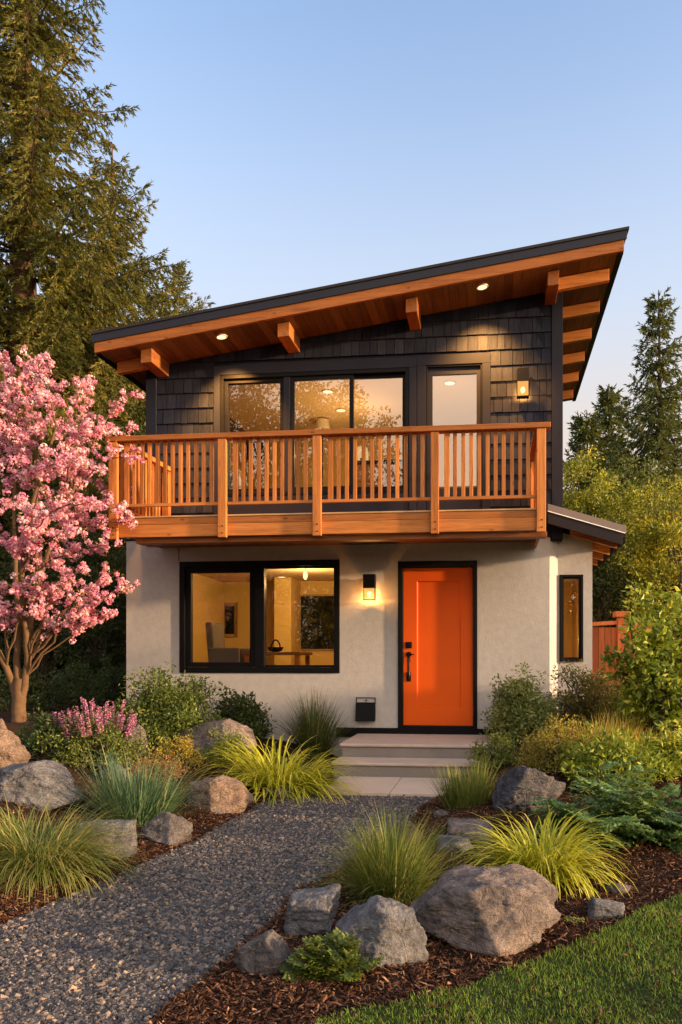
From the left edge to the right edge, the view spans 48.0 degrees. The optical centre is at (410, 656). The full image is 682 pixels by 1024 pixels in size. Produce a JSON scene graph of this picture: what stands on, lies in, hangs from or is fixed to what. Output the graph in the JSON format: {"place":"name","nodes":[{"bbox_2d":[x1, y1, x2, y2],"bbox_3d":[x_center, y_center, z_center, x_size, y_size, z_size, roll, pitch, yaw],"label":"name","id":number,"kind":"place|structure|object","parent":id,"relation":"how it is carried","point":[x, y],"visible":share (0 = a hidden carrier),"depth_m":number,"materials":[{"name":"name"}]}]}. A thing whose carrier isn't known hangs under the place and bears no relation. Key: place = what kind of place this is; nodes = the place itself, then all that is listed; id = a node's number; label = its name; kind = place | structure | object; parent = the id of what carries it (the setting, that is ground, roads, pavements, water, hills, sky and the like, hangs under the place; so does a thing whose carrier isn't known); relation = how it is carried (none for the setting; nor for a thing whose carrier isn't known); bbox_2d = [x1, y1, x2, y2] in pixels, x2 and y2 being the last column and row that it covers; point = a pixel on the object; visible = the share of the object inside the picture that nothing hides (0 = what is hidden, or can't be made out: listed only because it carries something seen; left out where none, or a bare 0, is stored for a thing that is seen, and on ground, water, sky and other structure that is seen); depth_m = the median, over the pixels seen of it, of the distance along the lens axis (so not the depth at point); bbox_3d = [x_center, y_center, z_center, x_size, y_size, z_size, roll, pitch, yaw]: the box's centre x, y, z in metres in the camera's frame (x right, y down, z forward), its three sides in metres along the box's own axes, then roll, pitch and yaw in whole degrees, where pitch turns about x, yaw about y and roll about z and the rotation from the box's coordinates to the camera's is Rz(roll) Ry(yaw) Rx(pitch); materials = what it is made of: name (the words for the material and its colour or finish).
{"place":"outdoors","nodes":[
{"label":"outdoors","id":0,"kind":"place"},
{"bbox_2d":[0,783,433,1023],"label":"gravel path","id":1,"kind":"structure","parent":0,"point":[273,916],"depth_m":4.04,"materials":[{"name":"gravel"}]},
{"bbox_2d":[0,689,681,1023],"bbox_3d":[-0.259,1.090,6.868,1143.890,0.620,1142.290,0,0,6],"label":"ground","id":2,"kind":"structure","parent":0,"point":[6,715],"depth_m":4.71,"materials":[{"name":"brown wood"}]},
{"bbox_2d":[0,416,6,694],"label":"evergreen tree","id":3,"kind":"object","parent":2,"relation":"on","point":[1,517],"depth_m":17.24,"materials":[{"name":"green plant"}]},
{"bbox_2d":[0,718,7,729],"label":"stone","id":4,"kind":"object","parent":2,"relation":"on","point":[3,725],"visible":0.37,"depth_m":8.11,"materials":[{"name":"stone"}]},
{"bbox_2d":[0,729,30,767],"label":"boulder","id":5,"kind":"object","parent":2,"relation":"on","point":[13,750],"visible":0.61,"depth_m":6.70,"materials":[{"name":"stone"}]},
{"bbox_2d":[0,561,46,682],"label":"evergreen tree","id":6,"kind":"object","parent":2,"relation":"on","point":[2,648],"visible":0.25,"depth_m":13.41,"materials":[{"name":"green plant"}]},
{"bbox_2d":[0,661,59,711],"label":"shrub","id":7,"kind":"object","parent":2,"relation":"on","point":[5,702],"visible":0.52,"depth_m":11.03,"materials":[{"name":"green plant"}]},
{"bbox_2d":[0,760,85,811],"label":"boulder","id":8,"kind":"object","parent":2,"relation":"on","point":[24,783],"visible":0.81,"depth_m":5.88,"materials":[{"name":"stone"}]},
{"bbox_2d":[12,706,83,765],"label":"shrub","id":9,"kind":"object","parent":2,"relation":"on","point":[31,739],"visible":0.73,"depth_m":7.37,"materials":[{"name":"green plant"}]},
{"bbox_2d":[0,267,95,688],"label":"conifer tree","id":10,"kind":"object","parent":2,"relation":"on","point":[44,342],"depth_m":24.63,"materials":[{"name":"green plant"}]},
{"bbox_2d":[0,497,101,704],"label":"evergreen tree","id":11,"kind":"object","parent":2,"relation":"on","point":[42,668],"visible":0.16,"depth_m":13.89,"materials":[{"name":"green plant"}]},
{"bbox_2d":[2,395,125,704],"bbox_3d":[-7.199,-1.735,16.233,2.894,7.893,3.055,0,0,-15],"label":"evergreen tree","id":12,"kind":"object","parent":2,"relation":"on","point":[55,446],"visible":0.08,"depth_m":15.99,"materials":[{"name":"green plant"}]},
{"bbox_2d":[26,659,117,711],"bbox_3d":[-4.925,0.460,11.236,1.264,0.858,1.079,0,0,6],"label":"shrub","id":13,"kind":"object","parent":2,"relation":"on","point":[68,696],"visible":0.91,"depth_m":11.07,"materials":[{"name":"green plant"}]},
{"bbox_2d":[0,345,144,722],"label":"blossom tree","id":14,"kind":"object","parent":2,"relation":"on","point":[29,545],"visible":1,"depth_m":8.74,"materials":[{"name":"pink plant"}]},
{"bbox_2d":[0,788,152,905],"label":"ornamental grass","id":15,"kind":"object","parent":2,"relation":"on","point":[29,855],"depth_m":4.56,"materials":[{"name":"plant"}]},
{"bbox_2d":[42,529,125,701],"bbox_3d":[-5.514,-0.501,13.291,1.910,3.531,1.629,0,0,6],"label":"evergreen tree","id":16,"kind":"object","parent":2,"relation":"on","point":[114,625],"visible":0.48,"depth_m":13.03,"materials":[{"name":"green plant"}]},
{"bbox_2d":[0,0,189,701],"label":"conifer tree","id":17,"kind":"object","parent":2,"relation":"on","point":[27,187],"visible":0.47,"depth_m":16.13,"materials":[{"name":"green plant"}]},
{"bbox_2d":[0,131,189,694],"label":"conifer tree","id":18,"kind":"object","parent":2,"relation":"on","point":[159,300],"visible":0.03,"depth_m":19.75,"materials":[{"name":"green plant"}]},
{"bbox_2d":[37,697,162,773],"bbox_3d":[-3.061,0.777,7.502,1.274,0.773,0.916,0,0,6],"label":"flowering shrub","id":19,"kind":"object","parent":2,"relation":"on","point":[96,724],"visible":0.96,"depth_m":7.44,"materials":[{"name":"pink plant"}]},
{"bbox_2d":[87,654,125,707],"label":"shrub","id":20,"kind":"object","parent":2,"relation":"on","point":[117,678],"visible":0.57,"depth_m":11.64,"materials":[{"name":"green plant"}]},
{"bbox_2d":[78,819,137,859],"bbox_3d":[-2.086,1.269,5.212,0.419,0.293,0.298,0,0,-9],"label":"boulder","id":21,"kind":"object","parent":2,"relation":"on","point":[131,843],"visible":0.43,"depth_m":5.12,"materials":[{"name":"stone"}]},
{"bbox_2d":[97,764,131,780],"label":"stone","id":22,"kind":"object","parent":2,"relation":"on","point":[99,773],"visible":0.27,"depth_m":7.10,"materials":[{"name":"stone"}]},
{"bbox_2d":[95,398,145,690],"bbox_3d":[-6.388,-2.472,17.299,2.549,7.056,2.224,0,0,-5],"label":"evergreen tree","id":23,"kind":"object","parent":2,"relation":"on","point":[141,416],"visible":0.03,"depth_m":17.33,"materials":[{"name":"green plant"}]},
{"bbox_2d":[121,724,148,757],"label":"boulder","id":24,"kind":"object","parent":2,"relation":"on","point":[143,732],"visible":0.27,"depth_m":8.13,"materials":[{"name":"stone"}]},
{"bbox_2d":[51,740,226,826],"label":"ornamental grass","id":25,"kind":"object","parent":2,"relation":"on","point":[146,803],"depth_m":5.95,"materials":[{"name":"plant"}]},
{"bbox_2d":[128,751,191,783],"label":"shrub","id":26,"kind":"object","parent":2,"relation":"on","point":[161,767],"visible":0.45,"depth_m":7.30,"materials":[{"name":"green plant"}]},
{"bbox_2d":[101,660,225,750],"bbox_3d":[-2.945,0.567,9.062,1.466,1.083,1.353,0,0,42],"label":"shrub","id":27,"kind":"object","parent":2,"relation":"on","point":[166,709],"visible":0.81,"depth_m":8.90,"materials":[{"name":"green plant"}]},
{"bbox_2d":[138,811,192,846],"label":"boulder","id":28,"kind":"object","parent":2,"relation":"on","point":[169,828],"visible":0.82,"depth_m":5.53,"materials":[{"name":"stone"}]},
{"bbox_2d":[121,261,215,538],"bbox_3d":[-6.957,-5.495,23.248,10.023,13.194,9.434,0,0,-21],"label":"conifer tree","id":29,"kind":"object","parent":2,"relation":"on","point":[184,300],"visible":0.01,"depth_m":23.16,"materials":[{"name":"green plant"}]},
{"bbox_2d":[144,732,204,770],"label":"shrub","id":30,"kind":"object","parent":2,"relation":"on","point":[183,747],"visible":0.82,"depth_m":7.92,"materials":[{"name":"yellow plant"}]},
{"bbox_2d":[176,718,256,759],"bbox_3d":[-2.205,1.003,8.820,0.842,0.594,0.704,0,0,38],"label":"boulder","id":31,"kind":"object","parent":2,"relation":"on","point":[200,736],"visible":0.53,"depth_m":8.66,"materials":[{"name":"stone"}]},
{"bbox_2d":[187,775,253,814],"bbox_3d":[-1.688,1.257,6.680,0.586,0.404,0.439,0,0,6],"label":"boulder","id":32,"kind":"object","parent":2,"relation":"on","point":[236,795],"visible":0.69,"depth_m":6.57,"materials":[{"name":"stone"}]},
{"bbox_2d":[198,726,250,765],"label":"shrub","id":33,"kind":"object","parent":2,"relation":"on","point":[221,744],"visible":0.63,"depth_m":8.28,"materials":[{"name":"green plant"}]},
{"bbox_2d":[206,682,277,739],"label":"shrub","id":34,"kind":"object","parent":2,"relation":"on","point":[238,710],"visible":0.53,"depth_m":9.85,"materials":[{"name":"green plant"}]},
{"bbox_2d":[234,929,292,974],"bbox_3d":[-0.631,1.308,3.315,0.262,0.214,0.183,0,0,6],"label":"boulder","id":35,"kind":"object","parent":2,"relation":"on","point":[265,952],"visible":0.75,"depth_m":3.26,"materials":[{"name":"stone"}]},
{"bbox_2d":[179,729,374,805],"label":"ornamental grass","id":36,"kind":"object","parent":2,"relation":"on","point":[262,773],"depth_m":7.50,"materials":[{"name":"plant"}]},
{"bbox_2d":[260,785,295,798],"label":"stone","id":37,"kind":"object","parent":2,"relation":"on","point":[280,791],"visible":0.48,"depth_m":7.33,"materials":[{"name":"stone"}]},
{"bbox_2d":[283,884,340,936],"bbox_3d":[-0.499,1.302,3.766,0.284,0.307,0.199,0,0,6],"label":"boulder","id":38,"kind":"object","parent":2,"relation":"on","point":[312,911],"visible":0.93,"depth_m":3.70,"materials":[{"name":"stone"}]},
{"bbox_2d":[262,686,364,759],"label":"ornamental grass","id":39,"kind":"object","parent":2,"relation":"on","point":[312,728],"depth_m":9.69,"materials":[{"name":"plant"}]},
{"bbox_2d":[279,928,383,983],"bbox_3d":[-0.330,1.283,3.272,0.436,0.193,0.359,0,0,6],"label":"fern","id":40,"kind":"object","parent":2,"relation":"on","point":[334,955],"visible":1,"depth_m":3.19,"materials":[{"name":"green plant"}]},
{"bbox_2d":[90,226,628,756],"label":"house","id":41,"kind":"structure","parent":2,"relation":"on","point":[476,548],"depth_m":10.01,"materials":[{"name":"paint"}]},
{"bbox_2d":[216,334,227,339],"bbox_3d":[-2.442,-4.138,9.837,0.150,0.032,0.150,0,0,6],"label":"recessed light","id":42,"kind":"object","parent":41,"relation":"attached to","point":[221,336],"visible":1,"depth_m":9.83,"materials":[{"name":"glass"}]},
{"bbox_2d":[205,622,249,661],"bbox_3d":[-2.709,0.208,11.686,0.747,1.463,0.690,0,0,6],"label":"armchair","id":43,"kind":"object","parent":41,"relation":"on","point":[218,651],"visible":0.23,"depth_m":11.47,"materials":[{"name":"grey fabric"}]},
{"bbox_2d":[224,602,237,636],"bbox_3d":[-3.334,-0.678,14.027,0.292,0.641,0.028,0,0,6],"label":"framed picture","id":44,"kind":"object","parent":41,"relation":"attached to","point":[230,619],"visible":0.92,"depth_m":14.02,"materials":[{"name":"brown wood"}]},
{"bbox_2d":[230,470,240,488],"bbox_3d":[-2.789,-2.254,11.901,0.830,1.008,1.340,0,0,6],"label":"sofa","id":45,"kind":"object","parent":41,"relation":"on","point":[231,479],"visible":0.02,"depth_m":11.21,"materials":[{"name":"fabric"}]},
{"bbox_2d":[247,442,264,459],"bbox_3d":[-2.873,-4.207,14.278,0.387,1.005,0.028,0,0,6],"label":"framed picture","id":46,"kind":"object","parent":41,"relation":"attached to","point":[255,451],"visible":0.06,"depth_m":14.28},
{"bbox_2d":[179,560,339,672],"bbox_3d":[-2.046,-0.539,10.332,2.221,1.516,0.140,0,0,6],"label":"window","id":47,"kind":"structure","parent":41,"relation":"in","point":[257,569],"depth_m":10.30,"materials":[{"name":"black metal"}]},
{"bbox_2d":[242,652,311,664],"bbox_3d":[-2.107,0.433,12.099,0.928,1.014,0.800,0,0,6],"label":"table","id":48,"kind":"object","parent":41,"relation":"on","point":[296,654],"visible":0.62,"depth_m":11.71,"materials":[{"name":"brown wood"}]},
{"bbox_2d":[268,639,283,651],"bbox_3d":[-2.126,-0.175,12.000,0.250,0.202,0.247,0,0,6],"label":"bowl","id":49,"kind":"object","parent":48,"relation":"on","point":[275,649],"visible":1,"depth_m":11.94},
{"bbox_2d":[303,569,307,579],"bbox_3d":[-1.637,-1.288,11.846,0.071,0.180,0.072,0,0,6],"label":"pendant lamp","id":50,"kind":"object","parent":41,"relation":"hanging from","point":[305,575],"visible":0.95,"depth_m":11.82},
{"bbox_2d":[220,368,408,496],"bbox_3d":[-1.294,-2.998,10.248,2.583,1.642,0.145,0,0,6],"label":"window","id":51,"kind":"structure","parent":41,"relation":"in","point":[287,381],"depth_m":10.22,"materials":[{"name":"black glass"}]},
{"bbox_2d":[301,594,333,650],"bbox_3d":[-1.620,-0.622,13.840,0.916,1.025,0.028,0,0,6],"label":"window","id":52,"kind":"structure","parent":41,"relation":"attached to","point":[317,622],"depth_m":13.85,"materials":[{"name":"glass"}]},
{"bbox_2d":[315,418,329,485],"bbox_3d":[-1.486,-2.820,12.836,0.278,2.341,0.279,0,0,6],"label":"floor lamp","id":53,"kind":"object","parent":41,"relation":"on","point":[321,423],"visible":0.39,"depth_m":12.76,"materials":[{"name":"fabric"}]},
{"bbox_2d":[322,389,333,393],"bbox_3d":[-1.252,-4.013,11.515,0.188,0.011,0.188,0,0,6],"label":"recessed light","id":54,"kind":"object","parent":41,"relation":"attached to","point":[326,391],"visible":1,"depth_m":11.50,"materials":[{"name":"glass"}]},
{"bbox_2d":[335,408,346,412],"bbox_3d":[-1.130,-4.013,12.386,0.188,0.011,0.188,0,0,6],"label":"recessed light","id":55,"kind":"object","parent":41,"relation":"attached to","point":[341,410],"visible":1,"depth_m":12.38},
{"bbox_2d":[355,697,375,720],"bbox_3d":[-0.596,0.697,10.071,0.261,0.311,0.094,0,0,6],"label":"wall vent","id":56,"kind":"object","parent":41,"relation":"attached to","point":[368,709],"depth_m":10.05,"materials":[{"name":"metal"}]},
{"bbox_2d":[363,574,375,600],"bbox_3d":[-0.536,-0.913,10.035,0.162,0.344,0.136,0,0,6],"label":"wall lamp","id":57,"kind":"object","parent":41,"relation":"attached to","point":[369,587],"visible":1,"depth_m":9.97,"materials":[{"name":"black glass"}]},
{"bbox_2d":[398,560,476,728],"bbox_3d":[0.362,-0.157,10.060,1.044,2.204,0.180,0,0,6],"label":"front door","id":58,"kind":"structure","parent":41,"relation":"in","point":[437,600],"depth_m":10.05,"materials":[{"name":"orange paint"}]},
{"bbox_2d":[443,380,455,385],"bbox_3d":[0.577,-4.013,11.150,0.188,0.011,0.188,0,0,6],"label":"recessed light","id":59,"kind":"object","parent":41,"relation":"attached to","point":[449,383],"visible":1,"depth_m":11.15,"materials":[{"name":"glass"}]},
{"bbox_2d":[426,364,481,509],"bbox_3d":[0.578,-2.748,10.046,0.741,2.173,0.140,0,0,6],"label":"balcony door","id":60,"kind":"structure","parent":41,"relation":"in","point":[459,369],"depth_m":10.01,"materials":[{"name":"black glass"}]},
{"bbox_2d":[476,284,487,290],"bbox_3d":[0.898,-4.608,9.479,0.150,0.032,0.150,0,0,6],"label":"recessed light","id":61,"kind":"object","parent":41,"relation":"attached to","point":[480,287],"visible":1,"depth_m":9.47,"materials":[{"name":"glass"}]},
{"bbox_2d":[517,367,528,398],"bbox_3d":[1.452,-3.526,9.818,0.154,0.371,0.136,0,0,6],"label":"wall lamp","id":62,"kind":"object","parent":41,"relation":"attached to","point":[522,383],"visible":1,"depth_m":9.76,"materials":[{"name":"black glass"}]},
{"bbox_2d":[559,574,582,661],"bbox_3d":[2.117,-0.506,10.015,0.304,1.138,0.130,0,0,6],"label":"window","id":63,"kind":"structure","parent":41,"relation":"in","point":[561,577],"depth_m":9.96,"materials":[{"name":"black metal"}]},
{"bbox_2d":[331,895,428,967],"bbox_3d":[-0.137,1.283,3.460,0.449,0.342,0.337,0,0,6],"label":"boulder","id":64,"kind":"object","parent":2,"relation":"on","point":[391,930],"visible":0.76,"depth_m":3.37,"materials":[{"name":"stone"}]},
{"bbox_2d":[297,794,469,909],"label":"ornamental grass","id":65,"kind":"object","parent":2,"relation":"on","point":[389,868],"depth_m":4.22,"materials":[{"name":"plant"}]},
{"bbox_2d":[396,820,424,841],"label":"stone","id":66,"kind":"object","parent":2,"relation":"on","point":[409,826],"visible":0.21,"depth_m":5.55,"materials":[{"name":"stone"}]},
{"bbox_2d":[332,733,503,779],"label":"entry steps","id":67,"kind":"structure","parent":2,"relation":"on","point":[400,755],"depth_m":8.82,"materials":[{"name":"concrete"}]},
{"bbox_2d":[433,809,450,817],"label":"stone","id":68,"kind":"object","parent":2,"relation":"on","point":[440,812],"visible":0.74,"depth_m":6.30,"materials":[{"name":"stone"}]},
{"bbox_2d":[436,835,473,853],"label":"stone","id":69,"kind":"object","parent":2,"relation":"on","point":[456,839],"visible":0.67,"depth_m":5.22,"materials":[{"name":"stone"}]},
{"bbox_2d":[422,747,505,810],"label":"ornamental grass","id":70,"kind":"object","parent":2,"relation":"on","point":[464,792],"depth_m":6.46,"materials":[{"name":"plant"}]},
{"bbox_2d":[446,818,492,845],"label":"boulder","id":71,"kind":"object","parent":2,"relation":"on","point":[461,825],"visible":0.62,"depth_m":5.41,"materials":[{"name":"stone"}]},
{"bbox_2d":[409,864,560,957],"bbox_3d":[0.361,1.275,3.713,0.749,0.434,0.599,0,0,6],"label":"boulder","id":72,"kind":"object","parent":2,"relation":"on","point":[504,910],"visible":0.94,"depth_m":3.55,"materials":[{"name":"stone"}]},
{"bbox_2d":[464,732,521,769],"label":"shrub","id":73,"kind":"object","parent":2,"relation":"on","point":[497,757],"visible":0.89,"depth_m":8.04,"materials":[{"name":"green plant"}]},
{"bbox_2d":[479,661,562,744],"bbox_3d":[1.346,0.571,9.219,1.030,1.051,0.978,0,0,6],"label":"shrub","id":74,"kind":"object","parent":2,"relation":"on","point":[525,709],"visible":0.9,"depth_m":9.05,"materials":[{"name":"green plant"}]},
{"bbox_2d":[491,765,565,812],"bbox_3d":[0.974,1.140,6.236,0.613,0.528,0.460,0,0,6],"label":"boulder","id":75,"kind":"object","parent":2,"relation":"on","point":[516,789],"visible":0.77,"depth_m":6.08,"materials":[{"name":"stone"}]},
{"bbox_2d":[441,801,637,903],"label":"ornamental grass","id":76,"kind":"object","parent":2,"relation":"on","point":[549,859],"depth_m":4.55,"materials":[{"name":"plant"}]},
{"bbox_2d":[504,713,601,775],"bbox_3d":[1.406,0.864,7.356,0.871,0.632,0.809,0,0,25],"label":"shrub","id":77,"kind":"object","parent":2,"relation":"on","point":[551,764],"visible":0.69,"depth_m":7.31,"materials":[{"name":"green plant"}]},
{"bbox_2d":[564,916,584,923],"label":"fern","id":78,"kind":"object","parent":2,"relation":"on","point":[570,918],"visible":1,"depth_m":3.87,"materials":[{"name":"green plant"}]},
{"bbox_2d":[563,459,586,513],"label":"leafy tree","id":79,"kind":"object","parent":2,"relation":"on","point":[565,506],"visible":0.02,"depth_m":19.14,"materials":[{"name":"green plant"}]},
{"bbox_2d":[557,715,608,770],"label":"shrub","id":80,"kind":"object","parent":2,"relation":"on","point":[577,732],"visible":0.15,"depth_m":7.54,"materials":[{"name":"green plant"}]},
{"bbox_2d":[544,659,635,738],"bbox_3d":[2.233,0.561,9.385,1.278,1.068,1.182,0,0,6],"label":"shrub","id":81,"kind":"object","parent":2,"relation":"on","point":[588,706],"visible":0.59,"depth_m":9.32,"materials":[{"name":"green plant"}]},
{"bbox_2d":[563,410,619,517],"bbox_3d":[5.264,-3.282,23.571,3.849,8.767,3.601,0,0,6],"label":"conifer tree","id":82,"kind":"object","parent":2,"relation":"on","point":[587,433],"visible":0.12,"depth_m":23.36,"materials":[{"name":"green plant"}]},
{"bbox_2d":[515,754,681,855],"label":"fern","id":83,"kind":"object","parent":2,"relation":"on","point":[612,805],"visible":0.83,"depth_m":5.21,"materials":[{"name":"green plant"}]},
{"bbox_2d":[587,897,624,919],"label":"stone","id":84,"kind":"object","parent":2,"relation":"on","point":[602,908],"visible":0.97,"depth_m":3.93,"materials":[{"name":"stone"}]},
{"bbox_2d":[563,445,652,640],"bbox_3d":[3.582,-1.544,15.200,2.266,5.200,2.239,0,0,-17],"label":"leafy tree","id":85,"kind":"object","parent":2,"relation":"on","point":[627,502],"visible":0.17,"depth_m":14.79,"materials":[{"name":"green plant"}]},
{"bbox_2d":[582,383,643,516],"bbox_3d":[6.266,-3.916,24.208,4.650,10.036,4.328,0,0,38],"label":"conifer tree","id":86,"kind":"object","parent":2,"relation":"on","point":[608,398],"visible":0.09,"depth_m":24.22,"materials":[{"name":"green plant"}]},
{"bbox_2d":[554,720,677,794],"bbox_3d":[1.845,0.910,6.841,1.062,0.683,0.930,0,0,6],"label":"perennial plant","id":87,"kind":"object","parent":2,"relation":"on","point":[618,751],"visible":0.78,"depth_m":6.72,"materials":[{"name":"plant"}]},
{"bbox_2d":[592,546,642,679],"bbox_3d":[3.543,-0.541,13.904,1.791,3.197,1.574,0,0,6],"label":"leafy tree","id":88,"kind":"object","parent":2,"relation":"on","point":[602,584],"visible":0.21,"depth_m":13.76,"materials":[{"name":"green plant"}]},
{"bbox_2d":[606,883,630,894],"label":"stone","id":89,"kind":"object","parent":2,"relation":"on","point":[621,888],"visible":0.82,"depth_m":4.35,"materials":[{"name":"stone"}]},
{"bbox_2d":[584,452,681,623],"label":"leafy tree","id":90,"kind":"object","parent":2,"relation":"on","point":[611,474],"visible":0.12,"depth_m":16.81,"materials":[{"name":"green plant"}]},
{"bbox_2d":[592,611,681,700],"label":"wooden fence","id":91,"kind":"object","parent":2,"relation":"on","point":[611,636],"visible":0.27,"depth_m":11.93,"materials":[{"name":"orange wood"}]},
{"bbox_2d":[597,287,681,574],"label":"conifer tree","id":92,"kind":"object","parent":2,"relation":"on","point":[663,424],"visible":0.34,"depth_m":21.05,"materials":[{"name":"green plant"}]},
{"bbox_2d":[599,572,681,739],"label":"broadleaf bush","id":93,"kind":"object","parent":2,"relation":"on","point":[655,673],"visible":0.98,"depth_m":8.17,"materials":[{"name":"green plant"}]},
{"bbox_2d":[601,485,681,615],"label":"leafy tree","id":94,"kind":"object","parent":2,"relation":"on","point":[671,556],"depth_m":18.03,"materials":[{"name":"green plant"}]},
{"bbox_2d":[616,474,681,623],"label":"leafy tree","id":95,"kind":"object","parent":2,"relation":"on","point":[669,577],"visible":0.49,"depth_m":13.41,"materials":[{"name":"green plant"}]},
{"bbox_2d":[632,723,671,756],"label":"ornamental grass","id":96,"kind":"object","parent":2,"relation":"on","point":[649,737],"depth_m":7.78,"materials":[{"name":"plant"}]},
{"bbox_2d":[625,789,681,854],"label":"fern","id":97,"kind":"object","parent":2,"relation":"on","point":[659,817],"visible":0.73,"depth_m":5.22,"materials":[{"name":"green plant"}]},
{"bbox_2d":[636,718,681,780],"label":"perennial plant","id":98,"kind":"object","parent":2,"relation":"on","point":[670,748],"visible":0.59,"depth_m":7.02,"materials":[{"name":"plant"}]},
{"bbox_2d":[0,0,681,492],"label":"sky","id":99,"kind":"structure","parent":0,"point":[286,146],"materials":[{"name":"blue"}]},
{"bbox_2d":[357,459,401,486],"bbox_3d":[-0.474,-2.368,12.148,0.793,1.436,0.450,0,0,6],"label":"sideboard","id":100,"kind":"object","parent":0,"point":[359,473],"visible":0.15,"depth_m":11.94,"materials":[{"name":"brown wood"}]},
{"bbox_2d":[357,446,368,460],"bbox_3d":[-0.789,-3.211,12.157,0.250,0.248,0.249,0,0,6],"label":"table lamp","id":101,"kind":"object","parent":100,"relation":"on","point":[359,453],"visible":0.38,"depth_m":12.05,"materials":[{"name":"fabric"}]},
{"bbox_2d":[321,776,454,798],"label":"landing paving","id":102,"kind":"structure","parent":0,"point":[390,786],"depth_m":7.80,"materials":[{"name":"concrete"}]},
{"bbox_2d":[294,894,681,1023],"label":"lawn","id":103,"kind":"structure","parent":0,"point":[635,998],"depth_m":3.10,"materials":[{"name":"plant"}]},
{"bbox_2d":[559,698,661,749],"bbox_3d":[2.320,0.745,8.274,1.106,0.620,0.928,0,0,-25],"label":"ornamental grass","id":104,"kind":"object","parent":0,"point":[631,728],"depth_m":8.26,"materials":[{"name":"plant"}]},
{"bbox_2d":[630,697,658,732],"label":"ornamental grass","id":105,"kind":"object","parent":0,"point":[641,722],"depth_m":9.65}
]}

